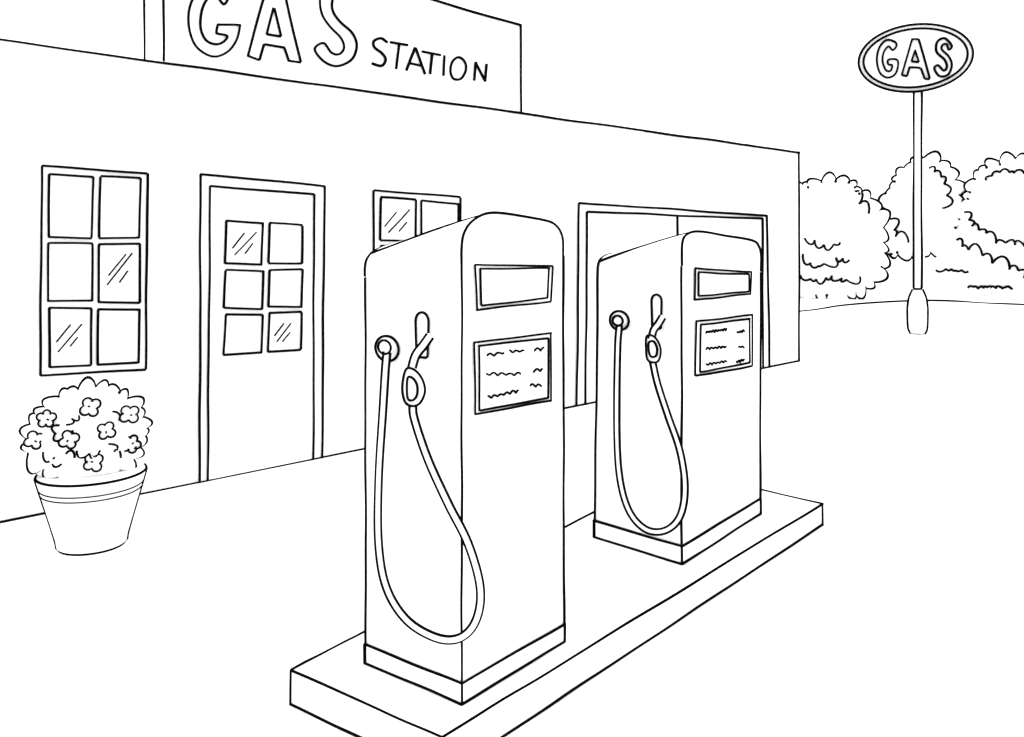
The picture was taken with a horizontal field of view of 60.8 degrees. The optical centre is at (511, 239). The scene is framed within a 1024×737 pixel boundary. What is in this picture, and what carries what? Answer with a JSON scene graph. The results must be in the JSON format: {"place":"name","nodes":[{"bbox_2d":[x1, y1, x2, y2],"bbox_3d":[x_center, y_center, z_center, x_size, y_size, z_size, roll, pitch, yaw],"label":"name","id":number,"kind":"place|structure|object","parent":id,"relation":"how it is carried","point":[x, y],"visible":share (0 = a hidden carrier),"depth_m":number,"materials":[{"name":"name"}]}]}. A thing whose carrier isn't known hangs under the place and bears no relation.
{"place":"outdoors","nodes":[
{"label":"outdoors","id":0,"kind":"place"},
{"bbox_2d":[0,301,1023,736],"bbox_3d":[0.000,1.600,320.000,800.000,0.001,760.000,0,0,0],"label":"ground","id":1,"kind":"structure","parent":0,"point":[886,599],"depth_m":3.97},
{"bbox_2d":[18,376,152,555],"bbox_3d":[-2.217,1.157,4.568,0.579,0.891,0.538,0,0,0],"label":"potted flower bush","id":2,"kind":"object","parent":1,"relation":"on","point":[85,441],"visible":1,"depth_m":4.41,"materials":[{"name":"white plant"}]},
{"bbox_2d":[0,41,797,520],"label":"walls","id":3,"kind":"structure","parent":1,"relation":"on","point":[174,133],"depth_m":6.17,"materials":[{"name":"white paint"}]},
{"bbox_2d":[42,167,145,373],"bbox_3d":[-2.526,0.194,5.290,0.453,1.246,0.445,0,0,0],"label":"window frame","id":4,"kind":"object","parent":3,"relation":"attached to","point":[94,304],"visible":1,"depth_m":5.28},
{"bbox_2d":[49,244,90,299],"bbox_3d":[-2.629,0.194,5.186,0.250,0.349,0.020,0,0,-44],"label":"window pane","id":5,"kind":"object","parent":4,"relation":"attached to","point":[69,271],"visible":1,"depth_m":5.17,"materials":[{"name":"white glass"}]},
{"bbox_2d":[51,309,89,365],"bbox_3d":[-2.627,0.579,5.188,0.236,0.361,0.020,0,0,-44],"label":"window pane","id":6,"kind":"object","parent":4,"relation":"attached to","point":[77,352],"visible":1,"depth_m":5.18,"materials":[{"name":"white glass"}]},
{"bbox_2d":[50,175,91,236],"bbox_3d":[-2.626,-0.197,5.189,0.249,0.374,0.020,0,0,-44],"label":"window pane","id":7,"kind":"object","parent":4,"relation":"attached to","point":[70,206],"visible":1,"depth_m":5.18,"materials":[{"name":"white glass"}]},
{"bbox_2d":[99,311,137,362],"bbox_3d":[-2.430,0.598,5.382,0.254,0.349,0.020,0,0,-44],"label":"window pane","id":8,"kind":"object","parent":4,"relation":"attached to","point":[118,336],"visible":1,"depth_m":5.37,"materials":[{"name":"white glass"}]},
{"bbox_2d":[100,245,138,301],"bbox_3d":[-2.428,0.210,5.383,0.249,0.371,0.020,0,0,-44],"label":"window pane","id":9,"kind":"object","parent":4,"relation":"attached to","point":[126,288],"visible":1,"depth_m":5.38,"materials":[{"name":"white glass"}]},
{"bbox_2d":[101,177,139,236],"bbox_3d":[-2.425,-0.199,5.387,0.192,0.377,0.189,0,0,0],"label":"window pane","id":10,"kind":"object","parent":4,"relation":"in","point":[119,206],"visible":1,"depth_m":5.38,"materials":[{"name":"white glass"}]},
{"bbox_2d":[201,176,323,480],"bbox_3d":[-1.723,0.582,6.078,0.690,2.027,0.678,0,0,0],"label":"door frame","id":11,"kind":"object","parent":3,"relation":"attached to","point":[207,181],"visible":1,"depth_m":6.05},
{"bbox_2d":[209,187,312,479],"bbox_3d":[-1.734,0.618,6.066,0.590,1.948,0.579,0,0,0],"label":"door leaf","id":12,"kind":"object","parent":11,"relation":"in","point":[261,410],"visible":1,"depth_m":6.04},
{"bbox_2d":[225,271,261,307],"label":"door pane","id":13,"kind":"object","parent":12,"relation":"in","point":[243,288],"visible":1,"depth_m":5.95,"materials":[{"name":"white glass"}]},
{"bbox_2d":[225,316,261,353],"bbox_3d":[-1.841,0.642,5.957,0.288,0.282,0.023,0,0,-44],"label":"door pane","id":14,"kind":"object","parent":12,"relation":"in","point":[243,333],"visible":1,"depth_m":5.95,"materials":[{"name":"white glass"}]},
{"bbox_2d":[226,222,261,262],"bbox_3d":[-1.835,0.021,5.963,0.283,0.301,0.023,0,0,-44],"label":"door pane","id":15,"kind":"object","parent":12,"relation":"in","point":[236,231],"visible":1,"depth_m":5.95,"materials":[{"name":"white glass"}]},
{"bbox_2d":[269,313,300,349],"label":"door pane","id":16,"kind":"object","parent":12,"relation":"in","point":[292,340],"visible":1,"depth_m":6.17,"materials":[{"name":"white glass"}]},
{"bbox_2d":[270,224,300,261],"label":"door pane","id":17,"kind":"object","parent":12,"relation":"in","point":[285,243],"visible":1,"depth_m":6.17,"materials":[{"name":"white glass"}]},
{"bbox_2d":[270,270,300,305],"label":"door pane","id":18,"kind":"object","parent":12,"relation":"in","point":[285,288],"visible":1,"depth_m":6.17,"materials":[{"name":"white glass"}]},
{"bbox_2d":[375,191,458,248],"bbox_3d":[-0.756,0.214,7.027,0.888,1.192,0.016,0,0,-44],"label":"window frame","id":19,"kind":"object","parent":3,"relation":"attached to","point":[378,242],"visible":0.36,"depth_m":6.91,"materials":[{"name":"white paper"}]},
{"bbox_2d":[382,198,414,239],"bbox_3d":[-0.902,-0.158,6.880,0.350,0.343,0.020,0,0,-44],"label":"window pane","id":20,"kind":"object","parent":19,"relation":"attached to","point":[391,207],"visible":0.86,"depth_m":6.87,"materials":[{"name":"white glass"}]},
{"bbox_2d":[423,202,456,232],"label":"window pane","id":21,"kind":"object","parent":19,"relation":"attached to","point":[436,215],"visible":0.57,"depth_m":7.15,"materials":[{"name":"white glass"}]},
{"bbox_2d":[578,204,767,403],"bbox_3d":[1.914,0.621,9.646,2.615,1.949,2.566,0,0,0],"label":"garage door frame","id":22,"kind":"object","parent":3,"relation":"attached to","point":[582,288],"visible":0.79,"depth_m":8.45,"materials":[{"name":"white"}]},
{"bbox_2d":[587,213,760,402],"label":"garage door","id":23,"kind":"structure","parent":22,"relation":"in","point":[610,233],"depth_m":8.89,"materials":[{"name":"white paper"}]},
{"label":"flat roof","id":24,"kind":"object","parent":3,"relation":"on","visible":0},
{"bbox_2d":[145,0,520,116],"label":"roof sign board","id":25,"kind":"object","parent":24,"relation":"on","point":[450,32],"visible":0.7,"depth_m":6.62,"materials":[{"name":"white paper"}]},
{"bbox_2d":[0,0,800,522],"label":"station building","id":26,"kind":"structure","parent":1,"relation":"on","point":[522,112],"depth_m":6.07,"materials":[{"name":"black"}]},
{"bbox_2d":[857,23,973,334],"bbox_3d":[6.842,-1.012,14.821,1.795,5.293,0.295,0,0,27],"label":"gas sign on pole","id":27,"kind":"object","parent":1,"relation":"on","point":[916,60],"visible":0.98,"depth_m":14.75,"materials":[{"name":"white metal"}]},
{"bbox_2d":[0,0,1023,198],"label":"sky","id":28,"kind":"structure","parent":0,"point":[781,74],"materials":[{"name":"white"}]},
{"bbox_2d":[289,489,823,736],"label":"pump island","id":29,"kind":"structure","parent":0,"point":[622,603],"depth_m":3.29,"materials":[{"name":"white concrete"}]},
{"bbox_2d":[363,211,565,705],"bbox_3d":[-0.137,0.693,3.070,0.573,1.576,0.627,0,0,38],"label":"gas pump","id":30,"kind":"object","parent":29,"relation":"on","point":[464,473],"visible":1,"depth_m":2.92,"materials":[{"name":"white metal"}]},
{"bbox_2d":[592,230,762,564],"bbox_3d":[0.887,0.719,4.495,0.574,1.529,1.097,0,0,37],"label":"gas pump","id":31,"kind":"object","parent":29,"relation":"on","point":[677,431],"visible":1,"depth_m":4.18,"materials":[{"name":"white metal"}]},
{"bbox_2d":[800,255,1023,311],"bbox_3d":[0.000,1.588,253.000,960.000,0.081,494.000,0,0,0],"label":"lawn","id":32,"kind":"structure","parent":0,"point":[896,286],"depth_m":24.50,"materials":[{"name":"white plant"}]},
{"bbox_2d":[800,171,891,299],"bbox_3d":[8.644,-0.056,23.511,2.911,3.597,1.289,0,0,14],"label":"tree","id":33,"kind":"object","parent":32,"relation":"on","point":[844,236],"visible":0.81,"depth_m":23.07,"materials":[{"name":"white plant"}]},
{"bbox_2d":[877,150,965,295],"bbox_3d":[11.733,-0.473,24.983,2.399,4.145,1.200,0,0,25],"label":"tree","id":34,"kind":"object","parent":32,"relation":"on","point":[943,189],"visible":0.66,"depth_m":24.58,"materials":[{"name":"white plant"}]},
{"bbox_2d":[926,151,1023,297],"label":"tree","id":35,"kind":"object","parent":32,"relation":"on","point":[982,251],"visible":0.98,"depth_m":23.73,"materials":[{"name":"white plant"}]}
]}

